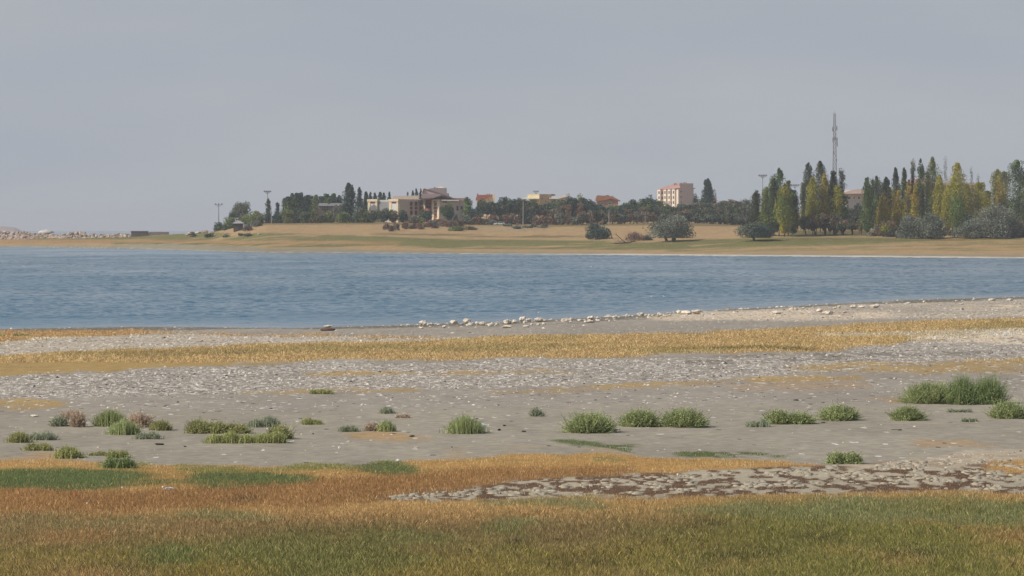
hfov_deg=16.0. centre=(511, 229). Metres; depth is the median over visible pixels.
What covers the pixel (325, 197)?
poplar tree
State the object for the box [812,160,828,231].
poplar tree
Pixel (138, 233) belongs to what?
wall
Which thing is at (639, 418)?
shrub
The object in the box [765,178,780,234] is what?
poplar tree
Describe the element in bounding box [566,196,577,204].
broadleaf tree
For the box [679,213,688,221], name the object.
broadleaf tree
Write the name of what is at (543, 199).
yellow building
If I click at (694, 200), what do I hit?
broadleaf tree
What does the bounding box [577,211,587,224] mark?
broadleaf tree
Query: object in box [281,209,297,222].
shrub
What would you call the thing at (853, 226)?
underbrush tree
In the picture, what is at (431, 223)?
shrub
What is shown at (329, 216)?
shrub
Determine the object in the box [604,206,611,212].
broadleaf tree
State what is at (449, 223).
shrub
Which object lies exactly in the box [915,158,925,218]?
poplar tree
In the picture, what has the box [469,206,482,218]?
broadleaf tree
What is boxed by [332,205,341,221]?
shrub
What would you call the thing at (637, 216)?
broadleaf tree
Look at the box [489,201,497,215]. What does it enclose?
broadleaf tree
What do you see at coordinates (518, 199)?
broadleaf tree
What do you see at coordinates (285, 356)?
dry grass
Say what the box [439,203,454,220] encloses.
broadleaf tree
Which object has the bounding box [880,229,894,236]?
shrub
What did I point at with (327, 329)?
driftwood log
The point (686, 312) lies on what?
boulder
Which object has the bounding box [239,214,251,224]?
shrub
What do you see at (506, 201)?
broadleaf tree
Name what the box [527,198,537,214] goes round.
broadleaf tree
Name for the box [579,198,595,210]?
broadleaf tree
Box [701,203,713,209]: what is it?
broadleaf tree
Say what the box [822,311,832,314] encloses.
boulder
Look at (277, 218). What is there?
shrub
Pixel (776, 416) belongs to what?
shrub
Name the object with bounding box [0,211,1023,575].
ground
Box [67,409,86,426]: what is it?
shrub
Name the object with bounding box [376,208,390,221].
broadleaf tree
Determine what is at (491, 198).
house
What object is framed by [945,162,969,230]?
poplar tree
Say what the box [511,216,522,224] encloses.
broadleaf tree
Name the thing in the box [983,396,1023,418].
shrub
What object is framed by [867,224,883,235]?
shrub
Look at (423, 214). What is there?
broadleaf tree
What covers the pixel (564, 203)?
broadleaf tree
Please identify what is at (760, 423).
grass tuft
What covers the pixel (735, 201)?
broadleaf tree
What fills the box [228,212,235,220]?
broadleaf tree
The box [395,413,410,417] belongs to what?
shrub
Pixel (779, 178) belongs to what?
poplar tree
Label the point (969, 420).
grass tuft
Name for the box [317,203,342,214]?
building
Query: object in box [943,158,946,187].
bare tree
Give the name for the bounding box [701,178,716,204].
poplar tree
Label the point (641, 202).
broadleaf tree
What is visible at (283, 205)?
poplar tree
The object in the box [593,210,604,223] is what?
broadleaf tree
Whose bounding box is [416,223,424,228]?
shrub
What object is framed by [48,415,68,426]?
shrub
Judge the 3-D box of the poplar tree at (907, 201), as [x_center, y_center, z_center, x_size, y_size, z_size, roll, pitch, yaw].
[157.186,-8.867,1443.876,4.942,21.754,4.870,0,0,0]
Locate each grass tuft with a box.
[3,430,36,442]
[19,440,56,450]
[27,431,60,439]
[48,443,86,458]
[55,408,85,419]
[87,451,106,455]
[89,406,129,426]
[96,455,142,468]
[105,416,143,434]
[105,449,132,457]
[132,430,163,438]
[145,417,172,430]
[200,428,289,443]
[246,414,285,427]
[300,417,323,424]
[309,387,334,393]
[337,424,364,431]
[375,419,397,431]
[378,406,397,413]
[439,412,490,433]
[744,417,770,426]
[945,408,972,411]
[960,417,978,421]
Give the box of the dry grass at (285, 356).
[0,316,1023,362]
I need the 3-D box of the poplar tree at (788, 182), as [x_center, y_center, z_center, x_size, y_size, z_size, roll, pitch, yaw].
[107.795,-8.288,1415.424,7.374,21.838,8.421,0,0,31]
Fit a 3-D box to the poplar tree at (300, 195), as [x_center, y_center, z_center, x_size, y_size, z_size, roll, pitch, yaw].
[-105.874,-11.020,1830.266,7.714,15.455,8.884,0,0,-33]
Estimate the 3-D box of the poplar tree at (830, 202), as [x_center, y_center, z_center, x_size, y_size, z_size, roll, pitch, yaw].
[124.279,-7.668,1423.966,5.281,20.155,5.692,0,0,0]
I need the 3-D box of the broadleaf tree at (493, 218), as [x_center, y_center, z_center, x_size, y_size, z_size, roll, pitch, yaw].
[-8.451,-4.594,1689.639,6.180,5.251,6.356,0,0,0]
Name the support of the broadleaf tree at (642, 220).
on the ground at (874, 437)
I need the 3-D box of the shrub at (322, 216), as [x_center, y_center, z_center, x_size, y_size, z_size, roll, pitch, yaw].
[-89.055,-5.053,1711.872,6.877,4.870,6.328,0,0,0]
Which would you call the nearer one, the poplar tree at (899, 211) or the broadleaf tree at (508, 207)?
the poplar tree at (899, 211)
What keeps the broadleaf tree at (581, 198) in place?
on the ground at (874, 437)
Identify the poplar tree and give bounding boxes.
[265,198,270,220]
[274,202,279,215]
[281,198,286,211]
[283,196,292,210]
[289,193,297,213]
[291,192,302,214]
[294,192,307,216]
[300,197,309,212]
[304,195,312,211]
[310,195,319,212]
[318,196,322,203]
[322,193,327,202]
[330,193,341,202]
[340,183,356,221]
[355,187,363,210]
[362,191,368,211]
[461,197,472,217]
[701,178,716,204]
[748,190,761,223]
[758,186,770,226]
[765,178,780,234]
[769,168,785,235]
[773,184,795,236]
[786,180,792,234]
[786,189,801,235]
[799,162,816,232]
[799,182,806,233]
[804,177,821,233]
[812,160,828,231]
[818,173,830,234]
[825,184,835,231]
[829,170,838,189]
[830,185,845,234]
[838,168,846,217]
[839,192,849,233]
[859,177,875,231]
[869,179,874,228]
[871,176,882,226]
[874,196,890,226]
[879,176,892,219]
[890,167,900,218]
[892,190,904,232]
[899,167,907,213]
[903,180,912,216]
[909,158,915,203]
[909,184,920,220]
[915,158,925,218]
[923,157,942,215]
[924,167,930,211]
[932,174,944,224]
[940,184,954,233]
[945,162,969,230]
[949,176,957,228]
[960,184,976,222]
[969,182,987,220]
[979,190,991,218]
[989,169,1003,215]
[995,171,1010,213]
[1004,160,1023,220]
[1017,176,1023,221]
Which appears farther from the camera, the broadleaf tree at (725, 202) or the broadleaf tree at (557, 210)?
the broadleaf tree at (725, 202)
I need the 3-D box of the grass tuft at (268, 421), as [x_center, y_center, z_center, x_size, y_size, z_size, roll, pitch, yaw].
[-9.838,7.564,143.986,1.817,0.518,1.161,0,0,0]
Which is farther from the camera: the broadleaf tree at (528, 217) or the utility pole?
the broadleaf tree at (528, 217)
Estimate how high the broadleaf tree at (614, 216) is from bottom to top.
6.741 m
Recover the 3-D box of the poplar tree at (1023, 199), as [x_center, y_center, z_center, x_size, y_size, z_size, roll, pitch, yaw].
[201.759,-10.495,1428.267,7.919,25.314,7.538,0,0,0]
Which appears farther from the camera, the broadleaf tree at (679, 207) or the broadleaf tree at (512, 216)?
the broadleaf tree at (679, 207)
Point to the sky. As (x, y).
(116, 115)
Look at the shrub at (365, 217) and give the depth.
1710.02 m
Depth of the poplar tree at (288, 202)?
1829.07 m
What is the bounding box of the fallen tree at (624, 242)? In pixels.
[614,234,637,243]
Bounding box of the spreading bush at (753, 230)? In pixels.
[733,221,777,240]
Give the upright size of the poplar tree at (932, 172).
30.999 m
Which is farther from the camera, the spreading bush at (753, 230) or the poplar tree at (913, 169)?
the poplar tree at (913, 169)
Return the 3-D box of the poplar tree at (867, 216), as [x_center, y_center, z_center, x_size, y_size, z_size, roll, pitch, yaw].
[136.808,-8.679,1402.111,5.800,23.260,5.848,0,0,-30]
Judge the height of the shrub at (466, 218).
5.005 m
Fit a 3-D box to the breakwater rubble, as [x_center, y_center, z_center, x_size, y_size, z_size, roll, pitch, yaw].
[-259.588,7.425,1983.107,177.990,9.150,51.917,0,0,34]
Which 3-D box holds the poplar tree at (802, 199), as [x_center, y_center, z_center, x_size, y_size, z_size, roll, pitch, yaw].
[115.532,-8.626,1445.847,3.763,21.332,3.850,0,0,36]
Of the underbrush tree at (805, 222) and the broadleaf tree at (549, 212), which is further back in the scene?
the broadleaf tree at (549, 212)
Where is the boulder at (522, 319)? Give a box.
[519,316,526,321]
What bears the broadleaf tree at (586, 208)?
on the ground at (874, 437)
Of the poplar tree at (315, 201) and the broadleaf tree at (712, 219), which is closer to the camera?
the broadleaf tree at (712, 219)
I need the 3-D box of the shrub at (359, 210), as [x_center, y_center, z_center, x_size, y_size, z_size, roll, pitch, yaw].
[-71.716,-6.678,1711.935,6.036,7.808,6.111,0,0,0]
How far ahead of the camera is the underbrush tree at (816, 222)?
1417.00 m
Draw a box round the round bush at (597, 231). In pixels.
[585,223,612,238]
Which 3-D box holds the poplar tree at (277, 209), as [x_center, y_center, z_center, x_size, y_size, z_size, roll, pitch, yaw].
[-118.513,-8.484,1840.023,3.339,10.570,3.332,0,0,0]
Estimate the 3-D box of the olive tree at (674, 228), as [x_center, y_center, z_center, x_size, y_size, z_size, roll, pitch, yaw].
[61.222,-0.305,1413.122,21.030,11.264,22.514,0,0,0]
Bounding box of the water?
[0,231,1023,328]
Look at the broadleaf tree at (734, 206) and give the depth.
1729.27 m
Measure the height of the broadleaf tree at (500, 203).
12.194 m
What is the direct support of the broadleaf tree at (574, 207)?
on the ground at (874, 437)
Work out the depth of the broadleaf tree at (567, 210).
1728.10 m
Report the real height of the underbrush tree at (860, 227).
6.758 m
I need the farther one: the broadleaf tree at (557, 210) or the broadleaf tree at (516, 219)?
the broadleaf tree at (557, 210)
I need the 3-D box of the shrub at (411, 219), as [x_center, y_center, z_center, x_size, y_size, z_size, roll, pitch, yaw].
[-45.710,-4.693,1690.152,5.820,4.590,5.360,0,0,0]
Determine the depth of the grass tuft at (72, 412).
148.71 m
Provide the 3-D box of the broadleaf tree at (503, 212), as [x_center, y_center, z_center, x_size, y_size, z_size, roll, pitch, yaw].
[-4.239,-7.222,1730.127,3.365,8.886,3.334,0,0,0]
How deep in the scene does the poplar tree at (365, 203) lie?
1789.39 m
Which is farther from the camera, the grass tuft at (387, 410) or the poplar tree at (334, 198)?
the poplar tree at (334, 198)
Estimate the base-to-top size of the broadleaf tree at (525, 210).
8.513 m
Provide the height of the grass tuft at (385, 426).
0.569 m
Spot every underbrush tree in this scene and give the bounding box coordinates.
[799,214,814,234]
[810,213,823,234]
[819,213,833,234]
[827,212,841,234]
[835,219,850,234]
[847,221,858,234]
[856,219,864,234]
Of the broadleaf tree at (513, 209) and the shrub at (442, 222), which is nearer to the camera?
the shrub at (442, 222)
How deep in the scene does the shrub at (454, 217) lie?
1701.48 m
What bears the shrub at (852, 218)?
on the ground at (874, 437)
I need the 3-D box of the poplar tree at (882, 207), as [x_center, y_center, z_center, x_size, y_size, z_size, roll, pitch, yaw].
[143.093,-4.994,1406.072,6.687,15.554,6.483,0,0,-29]
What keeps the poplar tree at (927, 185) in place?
on the ground at (874, 437)
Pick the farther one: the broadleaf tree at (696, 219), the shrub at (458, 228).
the broadleaf tree at (696, 219)
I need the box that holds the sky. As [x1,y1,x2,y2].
[0,0,1023,230]
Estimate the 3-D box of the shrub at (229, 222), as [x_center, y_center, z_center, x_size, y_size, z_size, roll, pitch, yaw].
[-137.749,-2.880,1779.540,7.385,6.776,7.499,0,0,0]
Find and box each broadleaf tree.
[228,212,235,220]
[232,201,251,223]
[368,209,378,222]
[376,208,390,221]
[388,209,399,222]
[399,210,407,221]
[416,209,426,220]
[425,210,432,219]
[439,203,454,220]
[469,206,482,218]
[475,198,486,210]
[484,203,490,214]
[488,214,498,221]
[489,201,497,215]
[491,205,496,213]
[493,197,503,216]
[494,205,501,215]
[500,205,505,214]
[501,214,510,223]
[503,196,511,216]
[504,202,511,212]
[507,214,515,223]
[510,199,516,215]
[511,203,517,214]
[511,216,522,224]
[515,198,522,214]
[515,213,527,223]
[517,201,521,213]
[520,206,527,213]
[522,200,529,209]
[524,212,532,223]
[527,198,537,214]
[528,214,537,223]
[535,204,544,218]
[540,209,546,216]
[545,203,552,209]
[547,208,553,219]
[550,199,562,209]
[552,204,563,218]
[554,212,564,224]
[558,199,567,205]
[559,204,571,216]
[563,214,572,224]
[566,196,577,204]
[568,201,578,217]
[569,217,581,224]
[574,203,583,216]
[576,193,584,203]
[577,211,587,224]
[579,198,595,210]
[582,204,592,212]
[585,210,595,224]
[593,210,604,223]
[595,204,605,210]
[601,215,610,223]
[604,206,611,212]
[607,210,618,223]
[608,204,618,211]
[615,208,625,214]
[616,214,626,223]
[621,202,635,210]
[623,212,633,223]
[628,199,640,208]
[629,205,639,213]
[631,211,642,223]
[637,199,646,206]
[637,205,645,214]
[638,211,652,223]
[642,198,655,207]
[643,204,651,213]
[649,212,658,222]
[650,204,663,213]
[656,200,666,208]
[659,209,668,215]
[662,203,672,211]
[676,204,689,210]
[678,209,692,215]
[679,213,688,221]
[682,204,694,208]
[686,215,694,222]
[688,203,702,209]
[692,193,699,203]
[692,215,703,222]
[697,213,709,222]
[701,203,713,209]
[704,213,718,223]
[713,206,723,214]
[716,212,725,223]
[721,211,732,224]
[722,199,734,209]
[727,199,740,209]
[727,213,742,224]
[729,203,739,213]
[735,214,747,224]
[737,199,748,207]
[742,213,751,224]
[743,205,750,214]
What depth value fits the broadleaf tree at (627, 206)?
1798.23 m
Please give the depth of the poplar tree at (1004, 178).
1471.22 m
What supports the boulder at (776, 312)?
on the ground at (874, 437)
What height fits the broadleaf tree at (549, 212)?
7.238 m
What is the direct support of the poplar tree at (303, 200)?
on the ground at (874, 437)
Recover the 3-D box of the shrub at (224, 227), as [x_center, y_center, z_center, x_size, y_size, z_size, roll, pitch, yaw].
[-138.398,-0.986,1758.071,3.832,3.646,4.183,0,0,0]
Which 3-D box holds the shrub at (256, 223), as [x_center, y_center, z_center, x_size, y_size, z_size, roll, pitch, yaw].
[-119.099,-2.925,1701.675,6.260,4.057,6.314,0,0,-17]
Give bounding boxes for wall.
[131,231,168,236]
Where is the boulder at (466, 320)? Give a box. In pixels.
[463,318,470,323]
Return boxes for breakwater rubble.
[1,235,66,238]
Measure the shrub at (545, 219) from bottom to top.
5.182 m
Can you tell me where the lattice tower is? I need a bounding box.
[832,113,837,181]
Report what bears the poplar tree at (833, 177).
on the ground at (874, 437)
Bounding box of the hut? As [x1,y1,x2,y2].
[233,221,242,231]
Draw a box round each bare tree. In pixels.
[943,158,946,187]
[969,167,973,213]
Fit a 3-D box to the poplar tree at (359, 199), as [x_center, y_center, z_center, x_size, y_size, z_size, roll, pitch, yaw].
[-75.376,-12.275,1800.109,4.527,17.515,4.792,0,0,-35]
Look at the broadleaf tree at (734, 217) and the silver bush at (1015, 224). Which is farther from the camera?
the broadleaf tree at (734, 217)
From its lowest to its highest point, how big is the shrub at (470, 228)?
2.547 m
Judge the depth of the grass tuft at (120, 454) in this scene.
123.90 m
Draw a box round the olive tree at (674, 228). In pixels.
[643,215,695,241]
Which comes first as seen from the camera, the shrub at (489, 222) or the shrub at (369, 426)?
the shrub at (369, 426)
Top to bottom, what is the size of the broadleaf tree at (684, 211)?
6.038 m
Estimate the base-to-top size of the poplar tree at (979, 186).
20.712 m
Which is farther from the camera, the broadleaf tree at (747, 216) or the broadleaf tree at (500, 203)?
the broadleaf tree at (500, 203)
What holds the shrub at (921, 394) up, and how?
on the ground at (874, 437)
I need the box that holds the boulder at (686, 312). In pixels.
[681,310,692,313]
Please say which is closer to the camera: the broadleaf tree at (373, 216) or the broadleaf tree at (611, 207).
the broadleaf tree at (373, 216)
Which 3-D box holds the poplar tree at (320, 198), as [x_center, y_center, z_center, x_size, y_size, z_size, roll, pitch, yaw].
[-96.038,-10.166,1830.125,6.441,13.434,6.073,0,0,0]
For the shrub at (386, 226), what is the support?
on the ground at (874, 437)
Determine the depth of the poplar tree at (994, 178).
1475.12 m
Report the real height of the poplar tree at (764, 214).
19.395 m
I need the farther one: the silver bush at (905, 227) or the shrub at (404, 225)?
the shrub at (404, 225)
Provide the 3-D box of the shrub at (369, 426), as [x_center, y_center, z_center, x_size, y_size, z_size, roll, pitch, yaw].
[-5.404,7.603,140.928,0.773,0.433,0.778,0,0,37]
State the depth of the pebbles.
204.10 m
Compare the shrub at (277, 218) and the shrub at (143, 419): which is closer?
the shrub at (143, 419)
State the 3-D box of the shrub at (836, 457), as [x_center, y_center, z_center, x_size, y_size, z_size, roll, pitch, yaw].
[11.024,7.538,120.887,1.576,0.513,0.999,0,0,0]
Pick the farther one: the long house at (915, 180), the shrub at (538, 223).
the long house at (915, 180)
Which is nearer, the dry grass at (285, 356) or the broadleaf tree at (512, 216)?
the dry grass at (285, 356)
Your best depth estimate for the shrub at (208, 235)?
1718.90 m
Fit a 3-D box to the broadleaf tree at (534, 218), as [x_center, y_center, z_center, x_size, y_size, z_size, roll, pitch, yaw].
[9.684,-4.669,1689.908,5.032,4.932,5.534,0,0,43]
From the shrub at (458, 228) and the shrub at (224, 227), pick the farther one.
the shrub at (224, 227)
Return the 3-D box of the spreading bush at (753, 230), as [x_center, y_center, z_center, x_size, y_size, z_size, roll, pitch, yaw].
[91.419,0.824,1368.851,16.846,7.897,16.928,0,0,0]
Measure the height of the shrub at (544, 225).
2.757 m
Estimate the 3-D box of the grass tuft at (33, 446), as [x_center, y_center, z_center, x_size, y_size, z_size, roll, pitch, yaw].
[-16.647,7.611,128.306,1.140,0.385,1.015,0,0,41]
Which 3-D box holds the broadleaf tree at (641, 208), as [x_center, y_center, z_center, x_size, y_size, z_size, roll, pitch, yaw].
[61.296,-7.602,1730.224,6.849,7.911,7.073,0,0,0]
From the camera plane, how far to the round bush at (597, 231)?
1465.09 m
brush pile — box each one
[623,232,643,240]
[641,233,652,240]
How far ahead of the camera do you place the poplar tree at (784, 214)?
1395.37 m
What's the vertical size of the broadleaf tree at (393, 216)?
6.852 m
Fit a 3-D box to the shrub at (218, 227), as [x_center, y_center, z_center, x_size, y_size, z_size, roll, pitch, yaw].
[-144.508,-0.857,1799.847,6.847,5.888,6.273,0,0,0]
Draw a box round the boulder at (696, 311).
[692,310,702,313]
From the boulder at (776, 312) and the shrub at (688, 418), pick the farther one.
the boulder at (776, 312)
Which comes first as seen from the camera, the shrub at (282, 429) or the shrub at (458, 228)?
the shrub at (282, 429)
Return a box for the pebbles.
[0,297,1023,467]
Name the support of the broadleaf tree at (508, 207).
on the ground at (874, 437)
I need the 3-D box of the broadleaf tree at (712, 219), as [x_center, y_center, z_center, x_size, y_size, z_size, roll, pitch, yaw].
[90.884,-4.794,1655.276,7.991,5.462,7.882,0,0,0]
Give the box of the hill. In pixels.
[0,226,22,232]
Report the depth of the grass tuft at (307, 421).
145.41 m
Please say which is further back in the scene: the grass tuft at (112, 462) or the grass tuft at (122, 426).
the grass tuft at (122, 426)
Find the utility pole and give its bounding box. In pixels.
[521,198,525,225]
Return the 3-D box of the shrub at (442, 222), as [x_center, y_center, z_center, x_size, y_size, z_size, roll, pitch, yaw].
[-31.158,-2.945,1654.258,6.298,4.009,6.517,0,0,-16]
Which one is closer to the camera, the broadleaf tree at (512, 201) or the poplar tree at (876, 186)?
the poplar tree at (876, 186)
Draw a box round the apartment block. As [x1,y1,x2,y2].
[657,182,694,206]
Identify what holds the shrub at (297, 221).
on the ground at (874, 437)
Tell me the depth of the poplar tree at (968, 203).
1462.78 m
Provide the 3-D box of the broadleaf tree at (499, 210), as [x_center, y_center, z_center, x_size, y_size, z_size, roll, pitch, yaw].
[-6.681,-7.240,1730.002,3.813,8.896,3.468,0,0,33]
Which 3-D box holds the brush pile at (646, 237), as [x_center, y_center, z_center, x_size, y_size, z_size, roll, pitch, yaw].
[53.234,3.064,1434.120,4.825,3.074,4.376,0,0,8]
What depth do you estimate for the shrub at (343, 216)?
1710.65 m
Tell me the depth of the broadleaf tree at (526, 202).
1798.93 m
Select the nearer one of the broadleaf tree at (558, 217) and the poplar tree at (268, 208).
the broadleaf tree at (558, 217)
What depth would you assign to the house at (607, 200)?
1950.00 m
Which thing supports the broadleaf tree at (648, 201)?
on the ground at (874, 437)
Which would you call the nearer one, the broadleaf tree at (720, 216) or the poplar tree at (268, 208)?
the broadleaf tree at (720, 216)
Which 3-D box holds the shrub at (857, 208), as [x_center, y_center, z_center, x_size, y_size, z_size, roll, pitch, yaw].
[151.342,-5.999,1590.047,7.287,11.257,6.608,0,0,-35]
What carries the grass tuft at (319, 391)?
on the ground at (874, 437)
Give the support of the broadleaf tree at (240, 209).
on the ground at (874, 437)
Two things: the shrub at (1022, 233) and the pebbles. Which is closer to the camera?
the pebbles
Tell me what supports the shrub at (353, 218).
on the ground at (874, 437)
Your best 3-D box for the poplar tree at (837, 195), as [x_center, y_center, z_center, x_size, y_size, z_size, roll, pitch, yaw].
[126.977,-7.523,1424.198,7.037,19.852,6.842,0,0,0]
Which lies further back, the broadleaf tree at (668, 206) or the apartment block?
the apartment block
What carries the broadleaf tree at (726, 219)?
on the ground at (874, 437)
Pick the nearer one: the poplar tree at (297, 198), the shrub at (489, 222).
the shrub at (489, 222)
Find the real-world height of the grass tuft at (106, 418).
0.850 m
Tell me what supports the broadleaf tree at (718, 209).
on the ground at (874, 437)
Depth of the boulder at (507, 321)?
331.74 m
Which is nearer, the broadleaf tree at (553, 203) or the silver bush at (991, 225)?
the silver bush at (991, 225)
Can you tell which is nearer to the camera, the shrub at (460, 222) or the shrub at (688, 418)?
the shrub at (688, 418)
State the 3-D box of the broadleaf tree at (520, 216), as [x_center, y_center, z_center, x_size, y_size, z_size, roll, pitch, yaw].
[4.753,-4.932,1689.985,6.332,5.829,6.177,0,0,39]
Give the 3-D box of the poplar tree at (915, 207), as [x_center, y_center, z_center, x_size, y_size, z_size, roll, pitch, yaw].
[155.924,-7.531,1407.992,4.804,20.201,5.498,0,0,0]
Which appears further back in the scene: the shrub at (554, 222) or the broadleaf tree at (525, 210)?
the broadleaf tree at (525, 210)
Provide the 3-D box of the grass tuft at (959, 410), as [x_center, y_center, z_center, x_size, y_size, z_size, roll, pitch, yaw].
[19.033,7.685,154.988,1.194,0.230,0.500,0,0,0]
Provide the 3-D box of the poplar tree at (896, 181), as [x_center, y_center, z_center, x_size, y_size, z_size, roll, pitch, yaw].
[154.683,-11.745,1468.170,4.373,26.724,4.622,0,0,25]
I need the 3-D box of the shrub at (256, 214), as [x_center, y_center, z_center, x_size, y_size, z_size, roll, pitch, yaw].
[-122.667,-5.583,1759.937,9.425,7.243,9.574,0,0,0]
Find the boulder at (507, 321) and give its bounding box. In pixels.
[503,319,511,323]
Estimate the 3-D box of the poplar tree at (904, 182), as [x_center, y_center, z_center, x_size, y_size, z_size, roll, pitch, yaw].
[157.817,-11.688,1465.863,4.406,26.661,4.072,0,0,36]
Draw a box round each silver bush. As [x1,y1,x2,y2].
[895,214,923,237]
[911,212,948,238]
[948,218,988,237]
[966,202,1014,237]
[997,208,1023,236]
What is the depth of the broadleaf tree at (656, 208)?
1728.90 m
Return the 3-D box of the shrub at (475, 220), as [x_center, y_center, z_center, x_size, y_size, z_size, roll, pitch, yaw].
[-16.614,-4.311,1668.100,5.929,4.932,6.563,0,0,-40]
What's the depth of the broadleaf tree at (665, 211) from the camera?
1728.81 m
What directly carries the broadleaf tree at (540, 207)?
on the ground at (874, 437)
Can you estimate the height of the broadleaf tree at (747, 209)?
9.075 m
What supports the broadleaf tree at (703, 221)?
on the ground at (874, 437)
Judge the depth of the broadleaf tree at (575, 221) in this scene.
1652.81 m
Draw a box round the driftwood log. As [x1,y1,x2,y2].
[320,328,335,330]
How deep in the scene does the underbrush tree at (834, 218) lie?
1418.83 m
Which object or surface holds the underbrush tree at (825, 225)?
on the ground at (874, 437)
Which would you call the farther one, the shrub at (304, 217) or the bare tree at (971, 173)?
the shrub at (304, 217)
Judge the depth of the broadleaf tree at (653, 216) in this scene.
1653.75 m
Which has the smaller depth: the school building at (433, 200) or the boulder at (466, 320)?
the boulder at (466, 320)
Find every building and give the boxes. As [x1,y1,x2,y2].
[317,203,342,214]
[367,187,465,221]
[522,193,568,204]
[844,189,870,220]
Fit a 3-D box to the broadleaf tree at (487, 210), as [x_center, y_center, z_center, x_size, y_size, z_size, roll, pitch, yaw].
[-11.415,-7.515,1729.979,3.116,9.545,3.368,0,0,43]
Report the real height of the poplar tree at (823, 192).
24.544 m
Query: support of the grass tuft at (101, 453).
on the ground at (874, 437)
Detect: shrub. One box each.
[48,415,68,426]
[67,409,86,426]
[123,410,155,427]
[183,417,253,433]
[203,233,213,237]
[213,222,222,231]
[222,224,228,230]
[223,217,235,228]
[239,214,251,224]
[242,224,252,230]
[249,210,265,223]
[251,219,262,226]
[263,214,272,222]
[265,421,295,439]
[272,213,282,222]
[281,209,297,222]
[291,215,301,222]
[298,211,310,222]
[308,211,322,222]
[316,214,328,222]
[324,210,334,222]
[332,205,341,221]
[336,212,351,222]
[347,215,358,222]
[354,207,363,222]
[358,209,370,222]
[361,421,378,430]
[382,222,389,229]
[393,222,399,229]
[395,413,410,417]
[401,221,408,228]
[408,215,418,222]
[408,222,416,228]
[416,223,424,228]
[417,217,424,222]
[426,219,438,227]
[436,219,447,225]
[444,220,457,226]
[448,226,465,230]
[451,214,457,220]
[456,219,464,225]
[460,215,471,223]
[465,226,477,229]
[472,215,479,224]
[478,218,486,224]
[481,218,493,224]
[529,407,545,416]
[534,218,541,224]
[537,215,552,224]
[537,223,547,227]
[551,219,559,224]
[558,408,620,433]
[613,405,661,426]
[654,405,716,427]
[760,407,818,424]
[815,398,863,420]
[822,449,863,463]
[846,207,857,222]
[852,203,864,222]
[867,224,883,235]
[875,219,896,235]
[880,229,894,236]
[885,378,953,403]
[885,404,928,420]
[930,367,1015,404]
[961,213,974,227]
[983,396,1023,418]
[1018,220,1023,236]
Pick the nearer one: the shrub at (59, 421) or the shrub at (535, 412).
the shrub at (59, 421)
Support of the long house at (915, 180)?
on the ground at (874, 437)
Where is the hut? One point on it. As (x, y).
(237, 225)
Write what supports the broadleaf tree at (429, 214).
on the ground at (874, 437)
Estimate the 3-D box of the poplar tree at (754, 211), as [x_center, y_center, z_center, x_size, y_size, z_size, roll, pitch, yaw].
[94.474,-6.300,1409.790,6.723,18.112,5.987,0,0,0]
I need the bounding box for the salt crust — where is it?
[389,459,1023,499]
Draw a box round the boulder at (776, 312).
[771,310,782,313]
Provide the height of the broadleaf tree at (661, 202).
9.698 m
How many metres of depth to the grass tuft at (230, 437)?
132.46 m
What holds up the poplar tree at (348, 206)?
on the ground at (874, 437)
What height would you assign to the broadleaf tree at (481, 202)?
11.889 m
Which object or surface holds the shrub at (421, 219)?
on the ground at (874, 437)
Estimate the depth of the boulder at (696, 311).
365.00 m
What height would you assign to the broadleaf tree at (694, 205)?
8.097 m
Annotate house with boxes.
[476,194,494,216]
[595,195,619,207]
[901,178,977,212]
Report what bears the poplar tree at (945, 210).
on the ground at (874, 437)
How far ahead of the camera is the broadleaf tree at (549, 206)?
1798.32 m
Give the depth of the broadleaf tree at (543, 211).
1729.42 m
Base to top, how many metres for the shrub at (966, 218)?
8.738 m
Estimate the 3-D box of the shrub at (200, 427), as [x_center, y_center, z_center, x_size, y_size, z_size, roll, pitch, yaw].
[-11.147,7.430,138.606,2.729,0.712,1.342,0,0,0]
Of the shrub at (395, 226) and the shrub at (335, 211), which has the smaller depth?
the shrub at (395, 226)
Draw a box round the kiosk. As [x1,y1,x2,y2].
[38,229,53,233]
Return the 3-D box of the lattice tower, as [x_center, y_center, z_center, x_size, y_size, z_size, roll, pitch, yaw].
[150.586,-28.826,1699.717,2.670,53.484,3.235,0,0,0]
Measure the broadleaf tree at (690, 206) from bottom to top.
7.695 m
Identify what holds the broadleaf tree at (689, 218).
on the ground at (874, 437)
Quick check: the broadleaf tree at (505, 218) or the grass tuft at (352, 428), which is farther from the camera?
the broadleaf tree at (505, 218)
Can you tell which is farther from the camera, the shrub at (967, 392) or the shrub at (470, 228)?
the shrub at (470, 228)
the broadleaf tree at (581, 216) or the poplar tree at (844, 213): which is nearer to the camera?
the poplar tree at (844, 213)
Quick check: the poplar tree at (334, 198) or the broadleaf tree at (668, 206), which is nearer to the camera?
the broadleaf tree at (668, 206)
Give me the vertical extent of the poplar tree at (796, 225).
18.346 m
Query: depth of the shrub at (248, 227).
1678.57 m
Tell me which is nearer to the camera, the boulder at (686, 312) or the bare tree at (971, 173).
the boulder at (686, 312)
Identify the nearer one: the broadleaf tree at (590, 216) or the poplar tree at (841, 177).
the poplar tree at (841, 177)
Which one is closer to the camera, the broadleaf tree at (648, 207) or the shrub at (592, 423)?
the shrub at (592, 423)
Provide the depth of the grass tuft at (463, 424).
139.01 m

